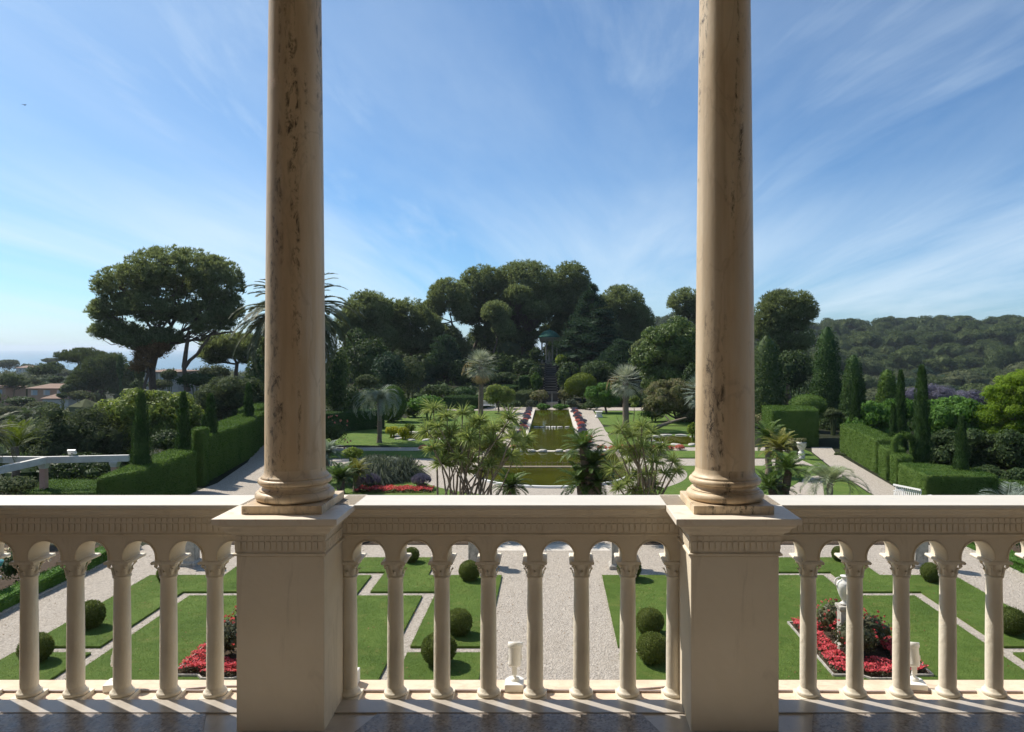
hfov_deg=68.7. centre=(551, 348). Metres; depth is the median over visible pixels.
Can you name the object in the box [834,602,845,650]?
pedestal
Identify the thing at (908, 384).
hill tree
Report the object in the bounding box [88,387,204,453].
broadleaf tree
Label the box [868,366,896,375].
hill tree
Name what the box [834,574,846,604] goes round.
amphora
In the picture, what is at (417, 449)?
gravel cross path
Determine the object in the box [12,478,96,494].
hedge
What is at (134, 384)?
tree
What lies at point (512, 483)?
cycad
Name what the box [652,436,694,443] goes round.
pond
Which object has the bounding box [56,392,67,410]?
tree
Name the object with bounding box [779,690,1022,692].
pipe
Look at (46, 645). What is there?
ball bush
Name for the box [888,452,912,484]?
hedge
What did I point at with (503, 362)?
evergreen shrub
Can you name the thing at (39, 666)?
grass
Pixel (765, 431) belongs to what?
cycad
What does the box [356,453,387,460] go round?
fountain grass
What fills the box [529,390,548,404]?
shrub
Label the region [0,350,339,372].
sea
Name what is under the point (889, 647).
red bedding
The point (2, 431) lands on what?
date palm
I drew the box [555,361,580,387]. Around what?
evergreen shrub
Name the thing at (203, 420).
cypress
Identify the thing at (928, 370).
hill tree
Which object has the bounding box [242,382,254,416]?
cypress
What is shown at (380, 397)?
jelly palm
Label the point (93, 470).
shrub
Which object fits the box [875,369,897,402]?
cypress
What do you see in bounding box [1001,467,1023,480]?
shrub
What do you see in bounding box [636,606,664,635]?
ball bush
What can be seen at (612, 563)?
pedestal
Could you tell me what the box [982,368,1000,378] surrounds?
hill tree
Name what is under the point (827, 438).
terrain
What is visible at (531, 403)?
shrub
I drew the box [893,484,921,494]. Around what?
bench
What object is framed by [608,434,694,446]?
lawn
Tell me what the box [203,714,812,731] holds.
balcony floor
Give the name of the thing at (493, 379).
evergreen shrub
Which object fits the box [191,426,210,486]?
hedge
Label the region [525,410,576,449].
pool water
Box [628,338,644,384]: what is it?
evergreen shrub
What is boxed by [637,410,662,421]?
shrub
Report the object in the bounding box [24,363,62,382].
tree
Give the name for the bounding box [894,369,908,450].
cypress
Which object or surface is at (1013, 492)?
feather palm
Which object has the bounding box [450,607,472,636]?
ball bush
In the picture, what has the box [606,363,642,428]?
fan palm
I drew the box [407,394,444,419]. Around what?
round shrub
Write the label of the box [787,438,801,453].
photinia shrub
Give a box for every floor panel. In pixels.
[0,714,205,731]
[355,714,659,731]
[812,714,1023,731]
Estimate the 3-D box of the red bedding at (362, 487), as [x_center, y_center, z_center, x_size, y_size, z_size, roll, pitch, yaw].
[-7.150,6.381,34.042,3.583,0.291,0.990,0,0,0]
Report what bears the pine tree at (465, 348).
on the terrain at (827, 438)
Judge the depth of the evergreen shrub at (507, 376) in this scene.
96.27 m
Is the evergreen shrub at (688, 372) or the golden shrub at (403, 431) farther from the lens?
the evergreen shrub at (688, 372)
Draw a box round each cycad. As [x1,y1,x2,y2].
[326,439,344,483]
[326,461,361,494]
[339,457,371,491]
[489,467,532,494]
[554,427,619,494]
[755,419,790,475]
[755,427,803,493]
[755,448,812,494]
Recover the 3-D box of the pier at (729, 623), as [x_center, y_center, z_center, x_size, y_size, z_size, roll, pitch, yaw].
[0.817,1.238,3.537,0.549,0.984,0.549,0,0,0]
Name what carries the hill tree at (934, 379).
on the terrain at (827, 438)
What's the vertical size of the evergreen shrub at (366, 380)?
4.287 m
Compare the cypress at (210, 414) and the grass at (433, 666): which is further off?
the cypress at (210, 414)
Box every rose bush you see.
[0,548,50,582]
[205,615,236,655]
[230,605,236,625]
[816,598,840,635]
[829,618,879,654]
[863,608,891,644]
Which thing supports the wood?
on the terrain at (827, 438)
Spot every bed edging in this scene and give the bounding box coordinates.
[178,647,236,679]
[787,621,933,679]
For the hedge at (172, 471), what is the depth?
30.11 m
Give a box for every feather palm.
[0,413,50,493]
[797,462,871,494]
[977,480,1023,494]
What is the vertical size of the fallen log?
1.192 m
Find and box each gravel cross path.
[330,459,813,465]
[334,447,783,450]
[369,407,643,410]
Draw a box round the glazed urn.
[796,438,806,458]
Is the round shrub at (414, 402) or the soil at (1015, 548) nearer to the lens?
the soil at (1015, 548)
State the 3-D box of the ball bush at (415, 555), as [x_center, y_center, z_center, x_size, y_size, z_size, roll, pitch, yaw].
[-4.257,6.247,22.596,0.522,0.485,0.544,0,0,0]
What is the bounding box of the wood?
[652,312,1023,385]
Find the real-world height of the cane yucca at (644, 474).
4.437 m
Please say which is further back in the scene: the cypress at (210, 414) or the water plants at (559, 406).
the water plants at (559, 406)
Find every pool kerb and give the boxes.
[523,409,534,434]
[569,409,577,432]
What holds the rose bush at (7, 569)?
on the soil at (45, 566)
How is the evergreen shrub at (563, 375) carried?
on the terrain at (827, 438)
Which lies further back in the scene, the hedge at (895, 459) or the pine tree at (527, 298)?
the pine tree at (527, 298)
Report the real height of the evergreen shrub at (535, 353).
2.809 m
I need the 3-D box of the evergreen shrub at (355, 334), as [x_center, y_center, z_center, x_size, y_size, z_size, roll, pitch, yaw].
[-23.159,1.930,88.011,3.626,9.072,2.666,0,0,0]
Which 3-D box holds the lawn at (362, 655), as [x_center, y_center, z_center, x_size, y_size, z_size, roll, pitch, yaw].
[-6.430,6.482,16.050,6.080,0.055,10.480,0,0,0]
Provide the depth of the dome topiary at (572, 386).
82.46 m
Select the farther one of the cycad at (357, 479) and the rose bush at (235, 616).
the cycad at (357, 479)
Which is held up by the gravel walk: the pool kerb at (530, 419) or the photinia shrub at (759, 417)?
the pool kerb at (530, 419)
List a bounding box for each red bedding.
[178,617,235,673]
[197,656,236,676]
[355,484,434,492]
[791,617,845,672]
[863,617,928,673]
[864,655,891,676]
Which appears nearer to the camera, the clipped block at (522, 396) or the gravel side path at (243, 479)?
the gravel side path at (243, 479)
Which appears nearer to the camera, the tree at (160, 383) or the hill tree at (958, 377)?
the tree at (160, 383)
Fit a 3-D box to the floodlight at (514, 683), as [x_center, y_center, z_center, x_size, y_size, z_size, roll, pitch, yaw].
[-0.190,1.607,3.804,0.094,0.226,0.138,0,0,0]
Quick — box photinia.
[640,378,695,421]
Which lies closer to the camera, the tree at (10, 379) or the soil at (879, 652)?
the soil at (879, 652)
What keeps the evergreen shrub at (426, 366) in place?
on the terrain at (827, 438)
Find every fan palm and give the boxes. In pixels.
[461,348,496,417]
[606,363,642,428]
[683,373,695,408]
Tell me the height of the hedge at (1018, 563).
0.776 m
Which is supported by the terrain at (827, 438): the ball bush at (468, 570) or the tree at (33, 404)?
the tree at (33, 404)
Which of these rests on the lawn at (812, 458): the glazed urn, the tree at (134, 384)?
the glazed urn
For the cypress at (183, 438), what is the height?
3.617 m
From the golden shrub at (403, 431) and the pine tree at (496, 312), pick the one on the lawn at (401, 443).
the golden shrub at (403, 431)
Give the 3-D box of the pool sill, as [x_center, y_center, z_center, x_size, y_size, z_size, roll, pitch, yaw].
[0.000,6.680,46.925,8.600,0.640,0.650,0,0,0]
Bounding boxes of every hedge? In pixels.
[0,545,106,611]
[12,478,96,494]
[95,447,197,494]
[188,410,263,480]
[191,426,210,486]
[237,401,264,414]
[325,408,385,430]
[760,405,819,446]
[839,423,902,472]
[876,444,906,480]
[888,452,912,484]
[896,462,999,494]
[967,542,1023,572]
[998,478,1023,494]
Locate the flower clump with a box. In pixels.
[675,444,684,448]
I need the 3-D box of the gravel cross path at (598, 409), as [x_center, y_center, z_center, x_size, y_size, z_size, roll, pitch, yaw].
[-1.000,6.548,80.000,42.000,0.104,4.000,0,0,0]
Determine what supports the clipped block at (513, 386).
on the terrain at (827, 438)
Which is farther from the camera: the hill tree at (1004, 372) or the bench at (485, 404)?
the hill tree at (1004, 372)
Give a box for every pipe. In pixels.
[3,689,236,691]
[364,689,660,692]
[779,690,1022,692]
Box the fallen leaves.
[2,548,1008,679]
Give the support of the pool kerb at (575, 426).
on the gravel walk
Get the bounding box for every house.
[0,385,28,404]
[16,366,38,373]
[25,384,90,401]
[40,394,80,409]
[144,369,199,398]
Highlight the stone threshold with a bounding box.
[497,545,610,550]
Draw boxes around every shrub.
[0,475,39,494]
[48,452,110,479]
[149,428,177,452]
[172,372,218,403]
[242,346,264,401]
[325,343,350,411]
[340,327,367,390]
[341,386,369,410]
[342,446,363,464]
[344,336,390,391]
[355,374,378,406]
[360,388,380,408]
[370,351,408,388]
[385,426,398,437]
[396,355,425,401]
[398,427,409,439]
[404,423,415,434]
[405,405,421,417]
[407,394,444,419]
[418,354,448,379]
[420,384,457,397]
[446,359,483,383]
[482,352,515,372]
[487,373,502,384]
[497,372,517,383]
[499,400,520,408]
[512,358,539,375]
[524,400,535,406]
[528,365,541,380]
[529,347,542,363]
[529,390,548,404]
[530,371,542,401]
[555,354,566,369]
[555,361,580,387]
[557,368,569,389]
[557,389,573,404]
[558,340,566,354]
[566,399,576,408]
[579,360,616,383]
[581,402,599,409]
[612,383,642,405]
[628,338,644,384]
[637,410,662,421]
[682,362,695,383]
[687,422,694,440]
[755,413,761,424]
[778,349,816,397]
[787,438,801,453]
[819,418,839,429]
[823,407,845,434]
[834,452,845,455]
[974,464,1007,479]
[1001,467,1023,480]
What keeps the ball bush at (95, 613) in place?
on the lawn at (459, 597)
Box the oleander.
[326,415,350,448]
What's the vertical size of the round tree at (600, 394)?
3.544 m
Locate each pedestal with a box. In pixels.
[179,541,201,566]
[468,542,478,561]
[595,411,602,417]
[608,542,618,569]
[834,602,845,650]
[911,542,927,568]
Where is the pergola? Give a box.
[0,455,129,488]
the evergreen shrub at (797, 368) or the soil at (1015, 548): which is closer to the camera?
the soil at (1015, 548)
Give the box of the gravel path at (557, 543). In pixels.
[501,541,610,544]
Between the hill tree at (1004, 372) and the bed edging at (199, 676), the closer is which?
the bed edging at (199, 676)
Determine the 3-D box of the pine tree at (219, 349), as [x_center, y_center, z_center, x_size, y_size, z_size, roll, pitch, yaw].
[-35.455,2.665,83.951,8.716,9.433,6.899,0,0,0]
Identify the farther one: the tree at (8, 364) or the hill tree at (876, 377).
the tree at (8, 364)
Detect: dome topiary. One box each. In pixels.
[382,384,406,421]
[452,386,474,394]
[564,377,581,398]
[570,372,596,401]
[788,393,827,414]
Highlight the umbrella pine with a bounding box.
[52,347,107,370]
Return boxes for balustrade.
[0,495,254,699]
[336,495,683,699]
[764,495,1023,699]
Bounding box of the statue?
[547,350,550,362]
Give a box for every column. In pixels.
[241,0,343,513]
[680,0,773,513]
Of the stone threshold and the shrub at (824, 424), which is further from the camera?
the shrub at (824, 424)
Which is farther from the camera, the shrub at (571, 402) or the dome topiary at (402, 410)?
the shrub at (571, 402)
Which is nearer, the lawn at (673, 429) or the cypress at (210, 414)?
the cypress at (210, 414)
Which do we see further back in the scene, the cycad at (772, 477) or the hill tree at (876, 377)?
the hill tree at (876, 377)
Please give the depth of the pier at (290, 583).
3.34 m
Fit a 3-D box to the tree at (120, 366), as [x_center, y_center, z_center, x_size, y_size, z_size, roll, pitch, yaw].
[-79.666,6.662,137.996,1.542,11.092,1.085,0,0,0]
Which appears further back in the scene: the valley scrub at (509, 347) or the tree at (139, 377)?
the valley scrub at (509, 347)
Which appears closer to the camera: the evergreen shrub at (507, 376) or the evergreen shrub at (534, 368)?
the evergreen shrub at (534, 368)
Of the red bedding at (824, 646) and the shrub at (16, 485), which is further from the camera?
the shrub at (16, 485)
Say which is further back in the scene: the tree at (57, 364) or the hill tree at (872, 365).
the hill tree at (872, 365)
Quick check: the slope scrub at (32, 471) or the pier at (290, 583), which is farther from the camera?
the slope scrub at (32, 471)
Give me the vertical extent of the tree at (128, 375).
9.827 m
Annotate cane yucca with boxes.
[412,398,539,494]
[598,414,686,494]
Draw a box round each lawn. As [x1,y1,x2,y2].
[0,652,479,679]
[48,557,501,647]
[85,575,421,679]
[326,418,404,445]
[329,451,438,457]
[330,466,871,494]
[382,426,497,432]
[387,434,487,446]
[394,411,507,425]
[595,411,694,425]
[602,557,1023,647]
[604,426,687,432]
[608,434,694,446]
[619,652,1023,679]
[666,451,791,457]
[779,575,1023,679]
[803,450,867,492]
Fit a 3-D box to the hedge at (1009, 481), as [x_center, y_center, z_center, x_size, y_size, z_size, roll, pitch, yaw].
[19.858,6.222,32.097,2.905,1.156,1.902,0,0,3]
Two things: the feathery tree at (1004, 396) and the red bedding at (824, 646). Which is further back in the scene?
the feathery tree at (1004, 396)
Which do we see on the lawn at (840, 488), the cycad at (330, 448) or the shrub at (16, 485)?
the cycad at (330, 448)
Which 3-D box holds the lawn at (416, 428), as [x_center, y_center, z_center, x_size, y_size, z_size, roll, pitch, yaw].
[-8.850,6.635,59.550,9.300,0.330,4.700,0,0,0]
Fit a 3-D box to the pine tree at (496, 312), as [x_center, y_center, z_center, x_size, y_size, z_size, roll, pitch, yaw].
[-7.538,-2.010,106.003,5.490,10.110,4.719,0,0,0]
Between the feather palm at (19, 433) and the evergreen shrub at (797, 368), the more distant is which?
the evergreen shrub at (797, 368)
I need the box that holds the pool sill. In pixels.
[483,449,620,452]
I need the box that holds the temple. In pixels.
[539,328,559,362]
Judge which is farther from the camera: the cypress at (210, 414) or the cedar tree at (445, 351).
the cedar tree at (445, 351)
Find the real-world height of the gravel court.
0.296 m
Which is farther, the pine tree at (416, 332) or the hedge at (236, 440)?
the pine tree at (416, 332)
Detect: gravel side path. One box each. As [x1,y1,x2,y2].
[189,445,263,494]
[789,475,841,494]
[812,447,907,494]
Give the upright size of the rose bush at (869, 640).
0.833 m
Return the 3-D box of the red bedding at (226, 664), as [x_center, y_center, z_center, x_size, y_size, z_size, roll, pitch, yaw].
[-6.518,6.348,14.942,1.038,0.232,0.657,0,0,0]
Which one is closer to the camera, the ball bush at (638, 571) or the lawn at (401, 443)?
the ball bush at (638, 571)
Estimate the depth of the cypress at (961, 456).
32.85 m
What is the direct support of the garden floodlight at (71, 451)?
attached to the pergola
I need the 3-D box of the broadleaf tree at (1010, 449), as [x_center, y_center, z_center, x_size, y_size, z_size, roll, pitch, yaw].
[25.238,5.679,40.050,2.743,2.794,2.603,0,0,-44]
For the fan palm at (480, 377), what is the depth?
63.76 m
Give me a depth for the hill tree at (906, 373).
278.71 m
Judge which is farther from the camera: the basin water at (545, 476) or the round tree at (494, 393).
the round tree at (494, 393)
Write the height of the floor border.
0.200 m
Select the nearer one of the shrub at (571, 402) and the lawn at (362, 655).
the lawn at (362, 655)
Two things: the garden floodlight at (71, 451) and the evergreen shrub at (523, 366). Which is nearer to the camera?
the garden floodlight at (71, 451)
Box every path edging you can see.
[0,545,141,614]
[965,546,1023,575]
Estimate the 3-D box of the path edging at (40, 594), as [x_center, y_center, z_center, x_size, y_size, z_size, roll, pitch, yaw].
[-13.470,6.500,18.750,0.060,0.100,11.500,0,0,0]
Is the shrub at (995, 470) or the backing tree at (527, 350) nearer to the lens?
the shrub at (995, 470)
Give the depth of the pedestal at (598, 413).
69.89 m
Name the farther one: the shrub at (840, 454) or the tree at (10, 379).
the tree at (10, 379)
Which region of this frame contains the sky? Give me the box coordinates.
[0,0,1023,349]
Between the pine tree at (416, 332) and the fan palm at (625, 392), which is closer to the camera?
the fan palm at (625, 392)
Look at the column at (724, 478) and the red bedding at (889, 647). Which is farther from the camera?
the red bedding at (889, 647)
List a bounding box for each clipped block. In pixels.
[442,394,490,408]
[496,384,518,391]
[514,389,533,405]
[518,375,532,390]
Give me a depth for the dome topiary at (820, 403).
53.22 m
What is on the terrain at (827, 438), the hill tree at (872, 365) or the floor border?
the hill tree at (872, 365)
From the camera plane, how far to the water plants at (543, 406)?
78.70 m
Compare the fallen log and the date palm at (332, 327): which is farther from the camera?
the fallen log
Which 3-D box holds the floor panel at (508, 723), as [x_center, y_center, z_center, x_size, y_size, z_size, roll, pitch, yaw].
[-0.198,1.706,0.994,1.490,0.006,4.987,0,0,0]
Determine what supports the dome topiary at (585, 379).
on the terrain at (827, 438)
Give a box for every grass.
[0,651,91,679]
[334,458,408,485]
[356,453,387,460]
[369,454,435,484]
[404,651,479,679]
[636,653,664,679]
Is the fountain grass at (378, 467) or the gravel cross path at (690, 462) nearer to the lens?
the fountain grass at (378, 467)
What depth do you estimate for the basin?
40.45 m
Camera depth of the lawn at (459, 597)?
19.61 m
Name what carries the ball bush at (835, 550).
on the lawn at (659, 593)
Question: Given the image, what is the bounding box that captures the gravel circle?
[420,456,686,494]
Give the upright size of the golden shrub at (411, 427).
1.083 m
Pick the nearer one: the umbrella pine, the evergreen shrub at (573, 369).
the evergreen shrub at (573, 369)
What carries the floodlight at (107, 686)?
on the balustrade base at (881, 685)
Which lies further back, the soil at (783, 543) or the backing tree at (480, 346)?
the backing tree at (480, 346)
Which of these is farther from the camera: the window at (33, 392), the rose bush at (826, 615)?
the window at (33, 392)
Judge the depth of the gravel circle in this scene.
35.91 m
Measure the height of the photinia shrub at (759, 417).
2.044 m
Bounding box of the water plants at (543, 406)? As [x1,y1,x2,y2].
[536,403,550,409]
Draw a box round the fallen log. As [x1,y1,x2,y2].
[654,415,686,428]
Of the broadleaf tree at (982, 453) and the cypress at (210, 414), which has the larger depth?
the broadleaf tree at (982, 453)
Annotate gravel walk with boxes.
[481,409,623,457]
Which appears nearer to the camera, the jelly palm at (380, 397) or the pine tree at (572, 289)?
the jelly palm at (380, 397)
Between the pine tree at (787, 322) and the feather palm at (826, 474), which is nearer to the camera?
the feather palm at (826, 474)
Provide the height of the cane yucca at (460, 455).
4.903 m
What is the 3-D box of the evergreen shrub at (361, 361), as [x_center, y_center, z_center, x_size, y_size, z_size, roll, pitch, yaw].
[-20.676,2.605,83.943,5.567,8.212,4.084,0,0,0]
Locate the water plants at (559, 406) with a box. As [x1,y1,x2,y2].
[553,404,569,409]
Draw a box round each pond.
[406,432,437,439]
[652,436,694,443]
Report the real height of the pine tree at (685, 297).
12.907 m
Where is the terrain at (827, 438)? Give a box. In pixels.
[0,339,1020,545]
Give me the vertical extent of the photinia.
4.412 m
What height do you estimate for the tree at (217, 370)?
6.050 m
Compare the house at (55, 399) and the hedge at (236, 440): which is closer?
the hedge at (236, 440)
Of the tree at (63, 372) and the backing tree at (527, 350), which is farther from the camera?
the tree at (63, 372)
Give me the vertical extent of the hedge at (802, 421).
2.835 m
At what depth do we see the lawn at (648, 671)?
15.03 m
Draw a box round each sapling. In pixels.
[466,405,475,416]
[629,395,639,420]
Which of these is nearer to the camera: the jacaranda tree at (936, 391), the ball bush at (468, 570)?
the ball bush at (468, 570)
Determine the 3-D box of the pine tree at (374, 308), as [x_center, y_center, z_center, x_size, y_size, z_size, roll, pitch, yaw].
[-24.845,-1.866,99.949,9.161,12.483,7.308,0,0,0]
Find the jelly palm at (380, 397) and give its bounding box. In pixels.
[352,385,401,442]
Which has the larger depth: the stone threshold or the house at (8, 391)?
the house at (8, 391)
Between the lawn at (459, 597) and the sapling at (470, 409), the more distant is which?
the sapling at (470, 409)
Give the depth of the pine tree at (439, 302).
110.70 m
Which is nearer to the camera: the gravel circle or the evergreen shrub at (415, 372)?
the gravel circle
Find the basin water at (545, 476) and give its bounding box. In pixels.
[479,452,625,485]
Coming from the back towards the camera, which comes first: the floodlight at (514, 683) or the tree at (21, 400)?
the tree at (21, 400)
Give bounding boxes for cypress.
[128,390,154,464]
[174,390,191,450]
[201,414,207,426]
[204,393,218,432]
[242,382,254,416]
[754,336,788,427]
[809,327,843,426]
[836,354,866,425]
[848,377,861,420]
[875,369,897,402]
[888,403,898,436]
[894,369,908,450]
[909,363,935,463]
[951,415,970,470]
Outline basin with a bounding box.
[473,451,627,487]
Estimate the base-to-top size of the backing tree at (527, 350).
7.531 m
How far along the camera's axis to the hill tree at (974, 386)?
227.80 m
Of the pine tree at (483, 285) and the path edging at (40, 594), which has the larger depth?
the pine tree at (483, 285)
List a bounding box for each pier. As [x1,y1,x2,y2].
[211,495,364,730]
[660,495,801,730]
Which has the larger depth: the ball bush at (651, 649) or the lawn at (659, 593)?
the lawn at (659, 593)
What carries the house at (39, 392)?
on the terrain at (827, 438)
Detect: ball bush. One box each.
[15,632,54,661]
[85,599,106,629]
[407,547,419,562]
[420,632,457,666]
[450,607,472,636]
[458,560,479,580]
[616,564,641,578]
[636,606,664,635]
[636,631,665,664]
[831,545,840,560]
[919,562,938,582]
[1003,606,1023,635]
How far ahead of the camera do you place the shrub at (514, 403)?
79.58 m
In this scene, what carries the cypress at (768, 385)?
on the terrain at (827, 438)
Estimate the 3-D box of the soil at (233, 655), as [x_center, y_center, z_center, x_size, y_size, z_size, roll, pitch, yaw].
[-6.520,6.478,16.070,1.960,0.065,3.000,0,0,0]
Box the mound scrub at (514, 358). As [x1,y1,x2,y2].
[198,348,914,430]
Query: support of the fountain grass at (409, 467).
on the lawn at (840, 488)
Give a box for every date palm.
[0,411,26,465]
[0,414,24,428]
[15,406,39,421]
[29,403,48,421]
[228,273,364,375]
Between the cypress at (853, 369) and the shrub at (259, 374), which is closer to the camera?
the cypress at (853, 369)
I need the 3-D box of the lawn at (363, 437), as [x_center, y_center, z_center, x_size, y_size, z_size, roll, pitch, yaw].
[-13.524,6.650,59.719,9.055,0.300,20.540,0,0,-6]
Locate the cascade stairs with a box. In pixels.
[542,363,558,403]
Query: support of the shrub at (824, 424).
on the terrain at (827, 438)
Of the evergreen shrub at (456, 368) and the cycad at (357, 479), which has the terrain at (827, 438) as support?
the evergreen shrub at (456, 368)
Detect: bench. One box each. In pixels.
[483,400,495,409]
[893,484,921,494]
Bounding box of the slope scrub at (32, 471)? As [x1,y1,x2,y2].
[0,395,191,481]
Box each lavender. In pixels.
[360,473,380,486]
[411,473,431,487]
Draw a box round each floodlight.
[67,449,76,455]
[103,645,112,692]
[505,642,523,691]
[910,642,927,690]
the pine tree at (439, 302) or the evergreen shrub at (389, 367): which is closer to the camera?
the evergreen shrub at (389, 367)
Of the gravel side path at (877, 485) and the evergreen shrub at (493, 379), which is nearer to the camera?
the gravel side path at (877, 485)
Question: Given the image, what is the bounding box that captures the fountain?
[546,393,557,406]
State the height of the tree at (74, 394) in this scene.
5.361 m
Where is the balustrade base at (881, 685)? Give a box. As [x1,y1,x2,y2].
[0,680,1023,699]
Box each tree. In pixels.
[0,359,19,373]
[0,373,32,396]
[0,405,22,414]
[2,396,37,406]
[19,402,130,478]
[23,401,59,412]
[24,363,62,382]
[27,378,40,384]
[41,358,59,374]
[46,361,64,383]
[46,375,64,382]
[56,370,72,375]
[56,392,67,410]
[59,383,78,393]
[64,350,135,403]
[67,390,94,401]
[82,244,246,392]
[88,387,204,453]
[116,354,123,398]
[122,361,135,388]
[128,339,170,390]
[130,380,143,388]
[135,371,144,388]
[146,379,173,391]
[160,368,177,392]
[193,375,264,420]
[196,330,263,378]
[196,364,231,387]
[334,288,400,375]
[388,296,444,357]
[393,350,409,359]
[422,333,466,381]
[423,276,475,326]
[429,323,474,358]
[459,263,506,355]
[465,335,497,352]
[480,299,516,352]
[483,384,515,411]
[491,258,563,354]
[495,340,537,359]
[540,320,560,358]
[541,260,596,347]
[544,283,632,366]
[584,382,621,412]
[585,338,643,378]
[598,284,655,342]
[628,315,695,398]
[666,286,695,327]
[754,288,820,401]
[815,358,847,370]
[840,373,879,390]
[845,398,915,434]
[856,354,886,375]
[865,387,877,399]
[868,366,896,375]
[871,375,880,382]
[892,370,916,379]
[895,378,914,387]
[905,383,987,404]
[911,366,933,374]
[925,375,944,384]
[928,395,991,445]
[929,428,1009,467]
[939,383,958,388]
[940,369,991,386]
[948,386,961,396]
[959,383,993,393]
[972,369,1023,434]
[973,369,990,384]
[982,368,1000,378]
[992,429,1023,468]
[995,368,1016,376]
[1001,361,1023,370]
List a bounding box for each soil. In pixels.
[0,545,101,589]
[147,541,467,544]
[178,647,236,676]
[643,541,929,544]
[791,623,929,676]
[1011,545,1020,552]
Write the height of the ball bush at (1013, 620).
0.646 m
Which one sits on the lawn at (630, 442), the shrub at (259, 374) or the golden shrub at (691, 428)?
the golden shrub at (691, 428)
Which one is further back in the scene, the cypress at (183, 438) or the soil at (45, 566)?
the cypress at (183, 438)
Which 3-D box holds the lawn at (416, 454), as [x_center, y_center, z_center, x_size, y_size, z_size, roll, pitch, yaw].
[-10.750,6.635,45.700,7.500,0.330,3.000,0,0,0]
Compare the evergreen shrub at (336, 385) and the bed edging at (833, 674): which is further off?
the evergreen shrub at (336, 385)
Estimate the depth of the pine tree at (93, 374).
148.03 m
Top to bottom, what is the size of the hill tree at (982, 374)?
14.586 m
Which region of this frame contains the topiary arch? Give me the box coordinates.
[890,431,915,462]
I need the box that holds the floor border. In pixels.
[0,700,1023,713]
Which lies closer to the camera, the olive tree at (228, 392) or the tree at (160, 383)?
the olive tree at (228, 392)
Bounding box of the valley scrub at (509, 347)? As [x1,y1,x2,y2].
[0,333,523,423]
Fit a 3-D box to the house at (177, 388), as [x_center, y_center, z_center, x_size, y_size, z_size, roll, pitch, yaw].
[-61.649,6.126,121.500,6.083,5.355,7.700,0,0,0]
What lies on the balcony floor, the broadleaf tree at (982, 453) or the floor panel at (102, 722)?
the floor panel at (102, 722)
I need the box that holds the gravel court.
[0,545,1023,679]
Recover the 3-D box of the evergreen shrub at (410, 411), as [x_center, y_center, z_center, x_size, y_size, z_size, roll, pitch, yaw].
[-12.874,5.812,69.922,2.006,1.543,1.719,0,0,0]
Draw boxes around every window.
[31,390,36,394]
[43,390,49,394]
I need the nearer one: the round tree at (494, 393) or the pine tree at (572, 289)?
the round tree at (494, 393)
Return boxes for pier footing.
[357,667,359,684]
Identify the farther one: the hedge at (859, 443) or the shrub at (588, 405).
the shrub at (588, 405)
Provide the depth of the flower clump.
47.59 m
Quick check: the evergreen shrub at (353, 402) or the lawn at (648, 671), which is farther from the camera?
the evergreen shrub at (353, 402)
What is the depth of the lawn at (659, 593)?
19.85 m
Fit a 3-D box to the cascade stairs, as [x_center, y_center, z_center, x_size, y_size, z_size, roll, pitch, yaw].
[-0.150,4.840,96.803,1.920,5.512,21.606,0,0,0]
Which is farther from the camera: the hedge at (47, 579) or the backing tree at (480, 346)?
the backing tree at (480, 346)
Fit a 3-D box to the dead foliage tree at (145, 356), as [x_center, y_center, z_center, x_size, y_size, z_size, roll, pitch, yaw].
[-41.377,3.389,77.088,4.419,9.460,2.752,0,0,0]
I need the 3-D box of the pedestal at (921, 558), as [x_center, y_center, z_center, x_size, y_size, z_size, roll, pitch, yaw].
[10.930,6.010,22.300,0.525,1.020,0.525,0,0,0]
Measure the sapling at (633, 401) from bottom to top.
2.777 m
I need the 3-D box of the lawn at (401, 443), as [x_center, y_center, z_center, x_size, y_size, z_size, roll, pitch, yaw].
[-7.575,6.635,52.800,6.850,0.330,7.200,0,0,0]
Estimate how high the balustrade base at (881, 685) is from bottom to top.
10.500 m
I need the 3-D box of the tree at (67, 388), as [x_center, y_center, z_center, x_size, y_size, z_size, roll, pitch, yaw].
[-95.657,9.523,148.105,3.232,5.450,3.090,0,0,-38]
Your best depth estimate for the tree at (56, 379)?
169.21 m
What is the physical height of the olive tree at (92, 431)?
5.036 m
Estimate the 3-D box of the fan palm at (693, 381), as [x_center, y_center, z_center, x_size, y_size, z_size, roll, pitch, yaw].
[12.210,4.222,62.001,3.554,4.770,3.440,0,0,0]
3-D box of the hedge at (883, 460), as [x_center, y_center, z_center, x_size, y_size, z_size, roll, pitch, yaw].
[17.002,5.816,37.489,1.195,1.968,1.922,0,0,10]

